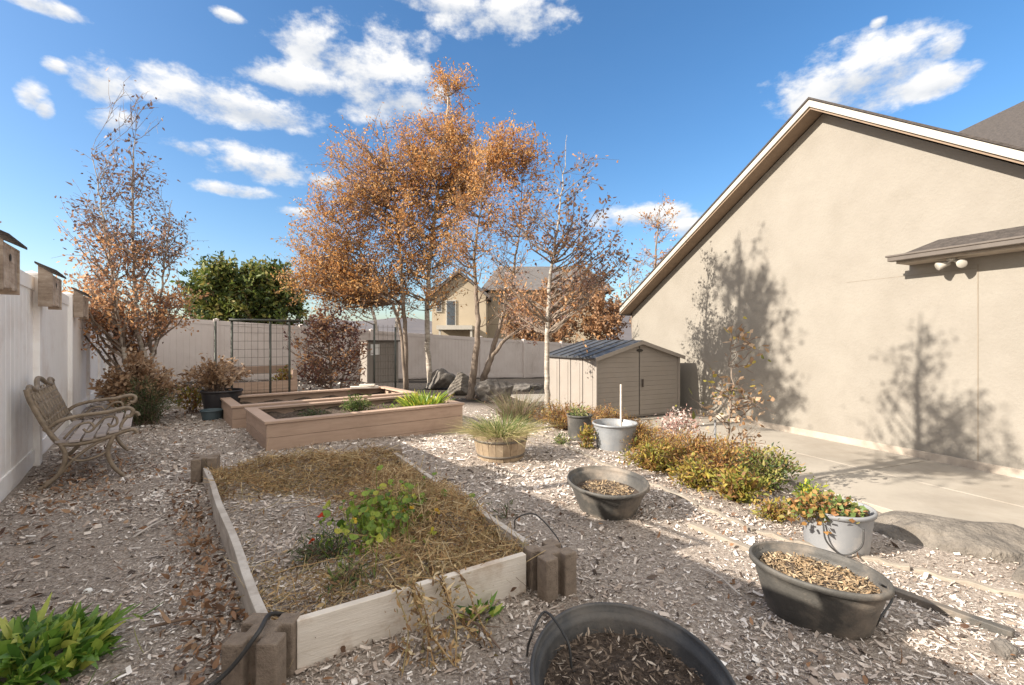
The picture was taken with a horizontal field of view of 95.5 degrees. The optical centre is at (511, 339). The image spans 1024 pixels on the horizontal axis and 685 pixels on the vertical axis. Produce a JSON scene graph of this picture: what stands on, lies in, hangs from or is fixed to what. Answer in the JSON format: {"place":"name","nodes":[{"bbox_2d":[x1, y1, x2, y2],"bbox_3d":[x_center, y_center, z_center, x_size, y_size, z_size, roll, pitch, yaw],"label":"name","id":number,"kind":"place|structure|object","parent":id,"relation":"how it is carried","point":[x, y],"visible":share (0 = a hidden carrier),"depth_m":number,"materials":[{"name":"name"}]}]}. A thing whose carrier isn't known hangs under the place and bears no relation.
{"place":"outdoors","nodes":[
{"label":"outdoors","id":0,"kind":"place"},
{"bbox_2d":[294,301,631,339],"bbox_3d":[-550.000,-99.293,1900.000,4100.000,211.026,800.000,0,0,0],"label":"hills","id":1,"kind":"structure","parent":0,"point":[413,326],"depth_m":1891.70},
{"bbox_2d":[0,377,1023,684],"bbox_3d":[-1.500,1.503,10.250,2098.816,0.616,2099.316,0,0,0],"label":"ground","id":2,"kind":"structure","parent":0,"point":[100,543],"depth_m":2.50,"materials":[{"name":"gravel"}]},
{"bbox_2d":[0,269,107,502],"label":"fence","id":3,"kind":"object","parent":2,"relation":"on","point":[37,340],"visible":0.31,"depth_m":4.49,"materials":[{"name":"white plastic"}]},
{"bbox_2d":[0,230,26,294],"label":"birdhouse","id":4,"kind":"object","parent":3,"relation":"attached to","point":[9,269],"visible":1,"depth_m":3.13,"materials":[{"name":"brown wood"}]},
{"bbox_2d":[34,261,65,309],"bbox_3d":[-4.637,-0.532,4.681,0.155,0.424,0.660,0,0,-38],"label":"birdhouse","id":5,"kind":"object","parent":3,"relation":"attached to","point":[49,290],"visible":1,"depth_m":4.46,"materials":[{"name":"brown wood"}]},
{"bbox_2d":[71,287,91,318],"bbox_3d":[-6.359,-0.532,6.877,0.155,0.424,0.850,0,0,-38],"label":"birdhouse","id":6,"kind":"object","parent":3,"relation":"attached to","point":[80,305],"visible":1,"depth_m":6.58,"materials":[{"name":"brown wood"}]},
{"bbox_2d":[0,592,163,684],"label":"green plant","id":7,"kind":"object","parent":2,"relation":"on","point":[33,645],"visible":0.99,"depth_m":1.74,"materials":[{"name":"plant"}]},
{"bbox_2d":[23,376,140,489],"bbox_3d":[-4.050,0.787,4.468,0.747,0.919,1.260,0,0,-38],"label":"garden bench","id":8,"kind":"object","parent":2,"relation":"on","point":[51,412],"visible":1,"depth_m":4.10,"materials":[{"name":"brown wood"}]},
{"bbox_2d":[53,67,211,407],"bbox_3d":[-6.749,-1.623,8.246,2.369,5.824,2.136,0,0,-29],"label":"young tree","id":9,"kind":"object","parent":2,"relation":"on","point":[111,308],"visible":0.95,"depth_m":8.10,"materials":[{"name":"brown plant"}]},
{"bbox_2d":[87,347,185,422],"bbox_3d":[-5.615,0.673,6.924,1.233,1.153,1.084,0,0,0],"label":"flower shrub","id":10,"kind":"object","parent":2,"relation":"on","point":[139,368],"visible":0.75,"depth_m":6.81,"materials":[{"name":"beige plant"}]},
{"bbox_2d":[109,375,182,426],"bbox_3d":[-5.298,0.875,6.736,0.862,0.756,0.775,0,0,0],"label":"flower shrub","id":11,"kind":"object","parent":2,"relation":"on","point":[150,415],"visible":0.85,"depth_m":6.68,"materials":[{"name":"plant"}]},
{"bbox_2d":[149,609,219,627],"bbox_3d":[-1.390,1.186,1.976,0.251,0.029,0.053,0,0,-11],"label":"stick","id":12,"kind":"object","parent":2,"relation":"on","point":[178,620],"visible":1,"depth_m":1.97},
{"bbox_2d":[164,383,211,413],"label":"dry shrub","id":13,"kind":"object","parent":2,"relation":"on","point":[195,402],"visible":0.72,"depth_m":7.68,"materials":[{"name":"brown plant"}]},
{"bbox_2d":[191,453,219,483],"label":"planter block","id":14,"kind":"structure","parent":2,"relation":"on","point":[198,463],"depth_m":3.97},
{"bbox_2d":[200,408,222,419],"bbox_3d":[-4.594,1.144,7.129,0.321,0.160,0.319,0,0,0],"label":"plant pot","id":15,"kind":"object","parent":2,"relation":"on","point":[212,413],"visible":0.98,"depth_m":7.03,"materials":[{"name":"plastic"}]},
{"bbox_2d":[199,388,242,408],"bbox_3d":[-4.689,1.014,7.523,0.601,0.420,0.598,0,0,0],"label":"plant pot","id":16,"kind":"object","parent":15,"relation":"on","point":[211,400],"visible":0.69,"depth_m":7.29,"materials":[{"name":"plastic"}]},
{"bbox_2d":[177,353,252,391],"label":"dry shrub","id":17,"kind":"object","parent":16,"relation":"on","point":[217,381],"visible":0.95,"depth_m":7.42,"materials":[{"name":"beige plant"}]},
{"bbox_2d":[169,250,265,323],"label":"green tree","id":18,"kind":"object","parent":2,"relation":"on","point":[216,274],"visible":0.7,"depth_m":18.29,"materials":[{"name":"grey plant"}]},
{"bbox_2d":[205,365,296,394],"bbox_3d":[-5.167,0.930,9.243,1.500,0.780,0.790,0,0,-38],"label":"plank bed","id":19,"kind":"object","parent":2,"relation":"on","point":[257,386],"visible":0.2,"depth_m":9.21,"materials":[{"name":"wood"}]},
{"bbox_2d":[272,365,298,380],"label":"yellow shrub","id":20,"kind":"object","parent":19,"relation":"on","point":[280,374],"visible":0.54,"depth_m":9.58,"materials":[{"name":"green plant"}]},
{"bbox_2d":[221,613,300,684],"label":"planter block","id":21,"kind":"structure","parent":2,"relation":"on","point":[269,657],"depth_m":1.60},
{"bbox_2d":[209,611,285,684],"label":"irrigation tube","id":22,"kind":"object","parent":21,"relation":"on","point":[226,672],"visible":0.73,"depth_m":1.56,"materials":[{"name":"plastic"}]},
{"bbox_2d":[215,252,315,326],"bbox_3d":[-10.651,-1.177,19.631,4.441,5.097,3.927,0,0,0],"label":"green tree","id":23,"kind":"object","parent":2,"relation":"on","point":[269,302],"visible":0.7,"depth_m":18.96,"materials":[{"name":"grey plant"}]},
{"bbox_2d":[214,317,395,393],"bbox_3d":[-3.873,0.540,9.172,3.392,1.960,0.076,0,0,-38],"label":"trellis","id":24,"kind":"object","parent":2,"relation":"on","point":[288,320],"visible":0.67,"depth_m":8.76,"materials":[{"name":"brown metal"}]},
{"bbox_2d":[220,386,416,428],"bbox_3d":[-3.174,1.151,7.761,2.790,0.492,1.420,0,0,-38],"label":"raised bed","id":25,"kind":"object","parent":2,"relation":"on","point":[234,414],"visible":0.38,"depth_m":7.73,"materials":[{"name":"wood"}]},
{"bbox_2d":[350,384,378,388],"bbox_3d":[-2.748,0.862,8.663,0.500,0.077,0.166,0,0,-18],"label":"loose plank","id":26,"kind":"object","parent":25,"relation":"on","point":[363,386],"visible":1,"depth_m":8.62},
{"bbox_2d":[283,302,372,390],"bbox_3d":[-3.819,0.269,9.784,1.832,2.141,1.441,0,0,0],"label":"purple shrub","id":27,"kind":"object","parent":2,"relation":"on","point":[323,325],"visible":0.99,"depth_m":9.61,"materials":[{"name":"grey plant"}]},
{"bbox_2d":[108,315,572,382],"bbox_3d":[-2.290,0.613,19.172,21.745,2.774,0.144,0,0,-38],"label":"fence","id":28,"kind":"object","parent":2,"relation":"on","point":[178,351],"visible":0.41,"depth_m":15.43,"materials":[{"name":"grey plastic"}]},
{"bbox_2d":[244,395,464,450],"bbox_3d":[-2.136,1.151,6.472,2.590,0.492,1.400,0,0,-38],"label":"raised bed","id":29,"kind":"object","parent":2,"relation":"on","point":[280,427],"visible":0.85,"depth_m":5.95,"materials":[{"name":"wood"}]},
{"bbox_2d":[294,406,331,416],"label":"bed plant","id":30,"kind":"object","parent":29,"relation":"on","point":[310,413],"visible":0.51,"depth_m":5.88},
{"bbox_2d":[339,391,374,412],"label":"bed plant","id":31,"kind":"object","parent":29,"relation":"on","point":[359,404],"visible":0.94,"depth_m":6.32,"materials":[{"name":"green plant"}]},
{"bbox_2d":[395,390,454,406],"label":"bed plant","id":32,"kind":"object","parent":29,"relation":"on","point":[416,399],"visible":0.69,"depth_m":6.86,"materials":[{"name":"plant"}]},
{"bbox_2d":[267,102,450,389],"bbox_3d":[-4.083,-2.635,13.251,5.112,8.156,3.075,0,0,0],"label":"aspen tree","id":33,"kind":"object","parent":2,"relation":"on","point":[347,282],"visible":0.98,"depth_m":12.90,"materials":[{"name":"orange plant"}]},
{"bbox_2d":[200,439,545,669],"bbox_3d":[-1.165,1.061,3.189,1.566,0.528,3.126,0,0,-35],"label":"garden plot","id":34,"kind":"object","parent":2,"relation":"on","point":[265,512],"visible":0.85,"depth_m":2.46,"materials":[{"name":"beige plant"}]},
{"bbox_2d":[286,522,357,573],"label":"plant","id":35,"kind":"object","parent":34,"relation":"on","point":[315,549],"visible":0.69,"depth_m":2.42,"materials":[{"name":"plant"}]},
{"bbox_2d":[318,550,374,601],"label":"plant","id":36,"kind":"object","parent":34,"relation":"on","point":[344,570],"visible":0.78,"depth_m":2.13,"materials":[{"name":"green plant"}]},
{"bbox_2d":[308,465,474,569],"bbox_3d":[-0.709,1.002,2.807,0.897,0.272,1.160,0,0,31],"label":"flowering plant","id":37,"kind":"object","parent":34,"relation":"on","point":[370,515],"visible":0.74,"depth_m":2.62,"materials":[{"name":"green plant"}]},
{"bbox_2d":[373,560,497,680],"bbox_3d":[-0.318,1.106,1.901,0.428,0.295,0.541,0,0,-34],"label":"dry vine","id":38,"kind":"object","parent":34,"relation":"on","point":[418,599],"visible":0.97,"depth_m":1.87,"materials":[{"name":"plant"}]},
{"bbox_2d":[359,340,399,382],"bbox_3d":[-4.492,0.860,15.775,1.180,1.720,0.700,0,0,-38],"label":"storage cabinet","id":39,"kind":"object","parent":2,"relation":"on","point":[386,348],"visible":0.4,"depth_m":15.52,"materials":[{"name":"beige plastic"}]},
{"bbox_2d":[344,281,422,331],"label":"bare tree","id":40,"kind":"object","parent":2,"relation":"on","point":[374,319],"visible":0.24,"depth_m":20.99,"materials":[{"name":"orange plant"}]},
{"bbox_2d":[380,445,401,454],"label":"planter block","id":41,"kind":"structure","parent":2,"relation":"on","point":[398,448],"depth_m":4.33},
{"bbox_2d":[366,57,509,382],"bbox_3d":[-2.176,-3.376,13.490,3.866,9.734,3.166,0,0,35],"label":"aspen tree","id":42,"kind":"object","parent":2,"relation":"on","point":[449,134],"visible":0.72,"depth_m":13.34,"materials":[{"name":"orange plant"}]},
{"bbox_2d":[424,368,455,388],"bbox_3d":[-2.086,1.109,13.701,0.813,0.585,0.897,0,0,18],"label":"rock","id":43,"kind":"object","parent":2,"relation":"on","point":[442,378],"visible":0.89,"depth_m":13.41,"materials":[{"name":"stone"}]},
{"bbox_2d":[446,372,468,395],"bbox_3d":[-1.393,1.149,12.160,0.538,0.630,0.855,0,0,30],"label":"rock","id":44,"kind":"object","parent":2,"relation":"on","point":[458,386],"visible":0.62,"depth_m":11.96,"materials":[{"name":"stone"}]},
{"bbox_2d":[446,591,504,632],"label":"plant","id":45,"kind":"object","parent":2,"relation":"on","point":[495,612],"visible":0.78,"depth_m":2.01,"materials":[{"name":"plant"}]},
{"bbox_2d":[455,616,500,648],"bbox_3d":[-0.124,1.188,1.933,0.072,0.028,0.288,0,0,-45],"label":"stick","id":46,"kind":"object","parent":2,"relation":"on","point":[481,628],"visible":0.71,"depth_m":1.91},
{"bbox_2d":[416,110,558,399],"bbox_3d":[-0.429,-1.987,11.012,2.982,6.938,2.562,0,0,28],"label":"twin stem tree","id":47,"kind":"object","parent":2,"relation":"on","point":[497,154],"visible":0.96,"depth_m":10.91,"materials":[{"name":"orange plant"}]},
{"bbox_2d":[474,379,513,401],"bbox_3d":[-0.421,1.152,10.785,0.922,0.510,0.646,0,0,0],"label":"rock","id":48,"kind":"object","parent":2,"relation":"on","point":[487,388],"visible":0.81,"depth_m":10.58,"materials":[{"name":"stone"}]},
{"bbox_2d":[473,434,527,462],"bbox_3d":[-0.126,1.153,5.071,0.599,0.290,0.594,0,0,0],"label":"half barrel","id":49,"kind":"object","parent":2,"relation":"on","point":[493,452],"visible":0.66,"depth_m":4.83,"materials":[{"name":"wood"}]},
{"bbox_2d":[433,409,566,448],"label":"barrel grass","id":50,"kind":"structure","parent":49,"relation":"in","point":[471,431],"depth_m":4.94,"materials":[{"name":"plant"}]},
{"bbox_2d":[485,498,516,518],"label":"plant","id":51,"kind":"object","parent":2,"relation":"on","point":[506,507],"visible":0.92,"depth_m":3.20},
{"bbox_2d":[0,391,1015,684],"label":"fallen leaves","id":52,"kind":"object","parent":2,"relation":"on","point":[196,679],"visible":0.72,"depth_m":2.47,"materials":[{"name":"plant"}]},
{"bbox_2d":[473,389,564,421],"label":"ornamental grass","id":53,"kind":"object","parent":2,"relation":"on","point":[522,410],"depth_m":7.76,"materials":[{"name":"plant"}]},
{"bbox_2d":[513,383,530,391],"bbox_3d":[0.300,1.466,14.005,0.607,0.326,0.609,0,0,-28],"label":"rock","id":54,"kind":"object","parent":2,"relation":"on","point":[522,387],"visible":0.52,"depth_m":13.87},
{"bbox_2d":[431,266,614,342],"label":"neighbour house","id":55,"kind":"structure","parent":2,"relation":"on","point":[463,323],"depth_m":33.00,"materials":[{"name":"paint"}]},
{"bbox_2d":[446,300,455,324],"bbox_3d":[-4.329,-1.916,32.945,0.710,1.845,0.090,0,0,0],"label":"window","id":56,"kind":"structure","parent":55,"relation":"in","point":[449,321],"depth_m":32.90,"materials":[{"name":"grey glass"}]},
{"bbox_2d":[498,291,563,341],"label":"brown tree","id":57,"kind":"object","parent":2,"relation":"on","point":[520,336],"visible":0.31,"depth_m":25.66,"materials":[{"name":"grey plant"}]},
{"bbox_2d":[514,513,562,547],"bbox_3d":[0.145,1.150,2.823,0.105,0.162,0.470,0,0,-45],"label":"irrigation tube","id":58,"kind":"object","parent":2,"relation":"on","point":[541,519],"visible":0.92,"depth_m":2.85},
{"bbox_2d":[523,538,575,603],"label":"planter block","id":59,"kind":"structure","parent":2,"relation":"on","point":[550,572],"depth_m":2.24,"materials":[{"name":"concrete"}]},
{"bbox_2d":[526,272,586,343],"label":"brown tree","id":60,"kind":"object","parent":2,"relation":"on","point":[560,336],"visible":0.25,"depth_m":25.59,"materials":[{"name":"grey plant"}]},
{"bbox_2d":[477,137,642,413],"bbox_3d":[0.639,-1.106,8.323,2.925,5.107,2.509,0,0,44],"label":"birch tree","id":61,"kind":"object","parent":2,"relation":"on","point":[566,307],"visible":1,"depth_m":8.19,"materials":[{"name":"brown plant"}]},
{"bbox_2d":[535,431,590,457],"bbox_3d":[0.604,1.345,6.015,0.054,0.112,1.743,0,0,-17],"label":"edging board","id":62,"kind":"object","parent":2,"relation":"on","point":[573,449],"visible":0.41,"depth_m":5.64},
{"bbox_2d":[551,431,575,444],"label":"strip plant","id":63,"kind":"object","parent":2,"relation":"on","point":[561,439],"visible":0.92,"depth_m":5.86,"materials":[{"name":"green plant"}]},
{"bbox_2d":[528,398,601,429],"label":"strip plant","id":64,"kind":"object","parent":2,"relation":"on","point":[558,413],"visible":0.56,"depth_m":7.10,"materials":[{"name":"orange plant"}]},
{"bbox_2d":[566,412,592,441],"bbox_3d":[0.905,1.175,6.237,0.351,0.360,0.349,0,0,0],"label":"plant pot","id":65,"kind":"object","parent":2,"relation":"on","point":[575,423],"visible":0.76,"depth_m":6.10,"materials":[{"name":"grey plastic"}]},
{"bbox_2d":[567,404,589,415],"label":"succulent","id":66,"kind":"object","parent":65,"relation":"in","point":[577,411],"visible":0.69,"depth_m":6.21,"materials":[{"name":"green plant"}]},
{"bbox_2d":[572,422,596,448],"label":"strip plant","id":67,"kind":"object","parent":2,"relation":"on","point":[586,436],"visible":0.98,"depth_m":5.71,"materials":[{"name":"yellow plant"}]},
{"bbox_2d":[589,456,616,467],"bbox_3d":[1.027,1.324,4.743,0.055,0.105,0.908,0,0,-20],"label":"edging board","id":68,"kind":"object","parent":2,"relation":"on","point":[593,458],"visible":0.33,"depth_m":4.94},
{"bbox_2d":[578,284,630,339],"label":"brown tree","id":69,"kind":"object","parent":2,"relation":"on","point":[598,316],"visible":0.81,"depth_m":25.39,"materials":[{"name":"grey plant"}]},
{"bbox_2d":[581,400,634,426],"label":"strip plant","id":70,"kind":"object","parent":2,"relation":"on","point":[604,414],"visible":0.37,"depth_m":8.12,"materials":[{"name":"orange plant"}]},
{"bbox_2d":[567,466,649,520],"bbox_3d":[0.708,1.143,3.460,0.588,0.215,0.757,0,0,0],"label":"planter tub","id":71,"kind":"object","parent":2,"relation":"on","point":[608,493],"visible":1,"depth_m":3.41,"materials":[{"name":"grey rubber"}]},
{"bbox_2d":[544,339,684,418],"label":"garden shed","id":72,"kind":"structure","parent":2,"relation":"on","point":[645,374],"depth_m":9.46,"materials":[{"name":"beige plastic"}]},
{"bbox_2d":[592,418,637,451],"bbox_3d":[1.285,1.197,5.814,0.561,0.340,0.558,0,0,0],"label":"planter tub","id":73,"kind":"object","parent":2,"relation":"on","point":[611,433],"visible":0.91,"depth_m":5.62,"materials":[{"name":"plastic"}]},
{"bbox_2d":[620,384,621,425],"bbox_3d":[1.409,1.015,6.016,0.022,0.880,0.022,0,0,23],"label":"garden stake","id":74,"kind":"object","parent":73,"relation":"in","point":[620,404],"visible":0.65,"depth_m":6.01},
{"bbox_2d":[530,602,735,684],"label":"planter tub","id":75,"kind":"object","parent":2,"relation":"on","point":[612,643],"visible":0.98,"depth_m":1.62,"materials":[{"name":"rubber"}]},
{"bbox_2d":[526,611,574,672],"bbox_3d":[0.102,1.107,1.653,0.103,0.244,0.317,0,0,-33],"label":"irrigation tube","id":76,"kind":"object","parent":75,"relation":"on","point":[559,627],"visible":0.92,"depth_m":1.63,"materials":[{"name":"plastic"}]},
{"bbox_2d":[622,414,667,433],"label":"strip plant","id":77,"kind":"object","parent":2,"relation":"on","point":[644,424],"visible":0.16,"depth_m":7.96,"materials":[{"name":"brown plant"}]},
{"bbox_2d":[617,189,679,329],"bbox_3d":[7.065,-2.860,24.010,3.072,9.406,2.888,0,0,37],"label":"bare tree","id":78,"kind":"object","parent":2,"relation":"on","point":[658,225],"visible":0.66,"depth_m":23.95,"materials":[{"name":"brown plant"}]},
{"bbox_2d":[620,422,678,451],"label":"strip plant","id":79,"kind":"object","parent":2,"relation":"on","point":[642,437],"visible":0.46,"depth_m":5.64,"materials":[{"name":"yellow plant"}]},
{"bbox_2d":[617,436,687,473],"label":"strip plant","id":80,"kind":"object","parent":2,"relation":"on","point":[644,457],"visible":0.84,"depth_m":4.69,"materials":[{"name":"yellow plant"}]},
{"bbox_2d":[648,426,697,446],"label":"strip plant","id":81,"kind":"object","parent":2,"relation":"on","point":[659,441],"visible":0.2,"depth_m":5.50,"materials":[{"name":"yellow plant"}]},
{"bbox_2d":[648,481,699,506],"bbox_3d":[1.314,1.304,3.937,0.054,0.107,0.772,0,0,-19],"label":"edging board","id":82,"kind":"object","parent":2,"relation":"on","point":[682,496],"visible":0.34,"depth_m":3.80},
{"bbox_2d":[655,404,703,441],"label":"seed plant","id":83,"kind":"object","parent":2,"relation":"on","point":[677,422],"visible":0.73,"depth_m":6.05,"materials":[{"name":"plant"}]},
{"bbox_2d":[647,425,733,471],"bbox_3d":[1.865,1.115,4.693,1.006,0.484,0.829,0,0,0],"label":"strip plant","id":84,"kind":"object","parent":2,"relation":"on","point":[695,443],"visible":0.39,"depth_m":4.64,"materials":[{"name":"yellow plant"}]},
{"bbox_2d":[666,452,729,492],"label":"strip plant","id":85,"kind":"object","parent":2,"relation":"on","point":[695,474],"visible":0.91,"depth_m":4.07,"materials":[{"name":"yellow plant"}]},
{"bbox_2d":[688,522,750,552],"bbox_3d":[1.327,1.273,2.920,0.044,0.082,0.511,0,0,-29],"label":"edging board","id":86,"kind":"object","parent":2,"relation":"on","point":[723,538],"visible":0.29,"depth_m":2.93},
{"bbox_2d":[699,567,739,594],"bbox_3d":[1.081,1.221,2.385,0.060,0.032,0.285,0,0,-18],"label":"stick","id":87,"kind":"object","parent":2,"relation":"on","point":[722,578],"visible":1,"depth_m":2.38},
{"bbox_2d":[673,432,769,475],"bbox_3d":[2.044,1.108,4.451,1.010,0.485,0.803,0,0,0],"label":"strip plant","id":88,"kind":"object","parent":2,"relation":"on","point":[720,458],"visible":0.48,"depth_m":4.39,"materials":[{"name":"brown plant"}]},
{"bbox_2d":[675,316,777,453],"bbox_3d":[2.241,0.579,4.676,1.007,1.621,0.618,0,0,-21],"label":"sapling","id":89,"kind":"object","parent":2,"relation":"on","point":[741,390],"visible":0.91,"depth_m":4.68,"materials":[{"name":"brown plant"}]},
{"bbox_2d":[699,504,754,531],"bbox_3d":[1.531,1.297,3.334,0.054,0.089,0.479,0,0,-22],"label":"edging board","id":90,"kind":"object","parent":2,"relation":"on","point":[722,515],"visible":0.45,"depth_m":3.30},
{"bbox_2d":[706,463,774,504],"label":"strip plant","id":91,"kind":"object","parent":2,"relation":"on","point":[736,486],"visible":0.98,"depth_m":3.77,"materials":[{"name":"yellow plant"}]},
{"bbox_2d":[722,442,813,492],"bbox_3d":[2.293,1.135,4.179,0.734,0.475,0.690,0,0,0],"label":"strip plant","id":92,"kind":"object","parent":2,"relation":"on","point":[774,472],"visible":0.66,"depth_m":4.12,"materials":[{"name":"green plant"}]},
{"bbox_2d":[749,493,799,524],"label":"strip plant","id":93,"kind":"object","parent":2,"relation":"on","point":[772,511],"visible":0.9,"depth_m":3.37,"materials":[{"name":"yellow plant"}]},
{"bbox_2d":[756,529,814,546],"bbox_3d":[1.782,1.307,2.972,0.399,0.096,0.054,0,0,40],"label":"edging board","id":94,"kind":"object","parent":2,"relation":"on","point":[775,536],"visible":0.38,"depth_m":3.00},
{"bbox_2d":[619,97,1023,478],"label":"house","id":95,"kind":"structure","parent":2,"relation":"on","point":[816,242],"depth_m":6.87,"materials":[{"name":"beige paint"}]},
{"bbox_2d":[935,257,967,269],"bbox_3d":[5.405,-0.940,5.722,0.146,0.140,0.323,0,0,-22],"label":"floodlight","id":96,"kind":"object","parent":95,"relation":"attached to","point":[960,263],"visible":1,"depth_m":5.71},
{"bbox_2d":[749,541,894,639],"bbox_3d":[1.373,1.137,2.099,0.422,0.245,0.555,0,0,-45],"label":"planter tub","id":97,"kind":"object","parent":2,"relation":"on","point":[824,592],"visible":1,"depth_m":2.02,"materials":[{"name":"grey rubber"}]},
{"bbox_2d":[801,495,877,557],"bbox_3d":[2.042,1.194,2.921,0.421,0.300,0.439,0,0,0],"label":"planter tub","id":98,"kind":"object","parent":2,"relation":"on","point":[845,537],"visible":0.59,"depth_m":2.77,"materials":[{"name":"white plastic"}]},
{"bbox_2d":[779,489,854,534],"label":"strawberry plant","id":99,"kind":"object","parent":98,"relation":"in","point":[832,512],"visible":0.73,"depth_m":2.84,"materials":[{"name":"yellow plant"}]},
{"bbox_2d":[782,489,870,523],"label":"strawberry plant","id":100,"kind":"object","parent":98,"relation":"in","point":[853,509],"visible":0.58,"depth_m":2.85,"materials":[{"name":"green plant"}]},
{"bbox_2d":[851,554,909,570],"bbox_3d":[2.092,1.310,2.723,0.365,0.090,0.054,0,0,37],"label":"edging board","id":101,"kind":"object","parent":2,"relation":"on","point":[906,567],"visible":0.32,"depth_m":2.68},
{"bbox_2d":[876,583,893,626],"bbox_3d":[1.606,1.124,2.015,0.198,0.217,0.037,0,0,-38],"label":"irrigation tube","id":102,"kind":"object","parent":2,"relation":"on","point":[886,608],"visible":0.58,"depth_m":2.00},
{"bbox_2d":[873,511,1023,564],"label":"rock","id":103,"kind":"object","parent":2,"relation":"on","point":[999,542],"visible":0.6,"depth_m":2.97,"materials":[{"name":"stone"}]},
{"bbox_2d":[894,587,1014,638],"bbox_3d":[1.995,1.268,2.145,0.044,0.090,0.445,0,0,-33],"label":"edging board","id":104,"kind":"object","parent":2,"relation":"on","point":[974,620],"visible":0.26,"depth_m":2.10,"materials":[{"name":"grey wood"}]},
{"bbox_2d":[914,567,1023,599],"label":"edging board","id":105,"kind":"object","parent":2,"relation":"on","point":[975,584],"visible":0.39,"depth_m":2.44,"materials":[{"name":"wood"}]},
{"bbox_2d":[989,637,1018,659],"bbox_3d":[1.951,1.220,1.836,0.094,0.077,0.080,0,0,0],"label":"rock","id":106,"kind":"object","parent":2,"relation":"on","point":[1004,648],"visible":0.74,"depth_m":1.82,"materials":[{"name":"stone"}]},
{"bbox_2d":[1012,555,1023,584],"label":"rock","id":107,"kind":"object","parent":2,"relation":"on","point":[1018,576],"visible":0.95,"depth_m":2.49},
{"bbox_2d":[0,0,1023,320],"label":"sky","id":108,"kind":"structure","parent":0,"point":[684,94],"materials":[{"name":"blue"}]},
{"bbox_2d":[510,394,1023,527],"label":"patio","id":109,"kind":"structure","parent":0,"point":[880,481],"depth_m":5.27,"materials":[{"name":"concrete"}]},
{"bbox_2d":[791,478,834,495],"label":"strip plant","id":110,"kind":"object","parent":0,"point":[807,489],"visible":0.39,"depth_m":3.97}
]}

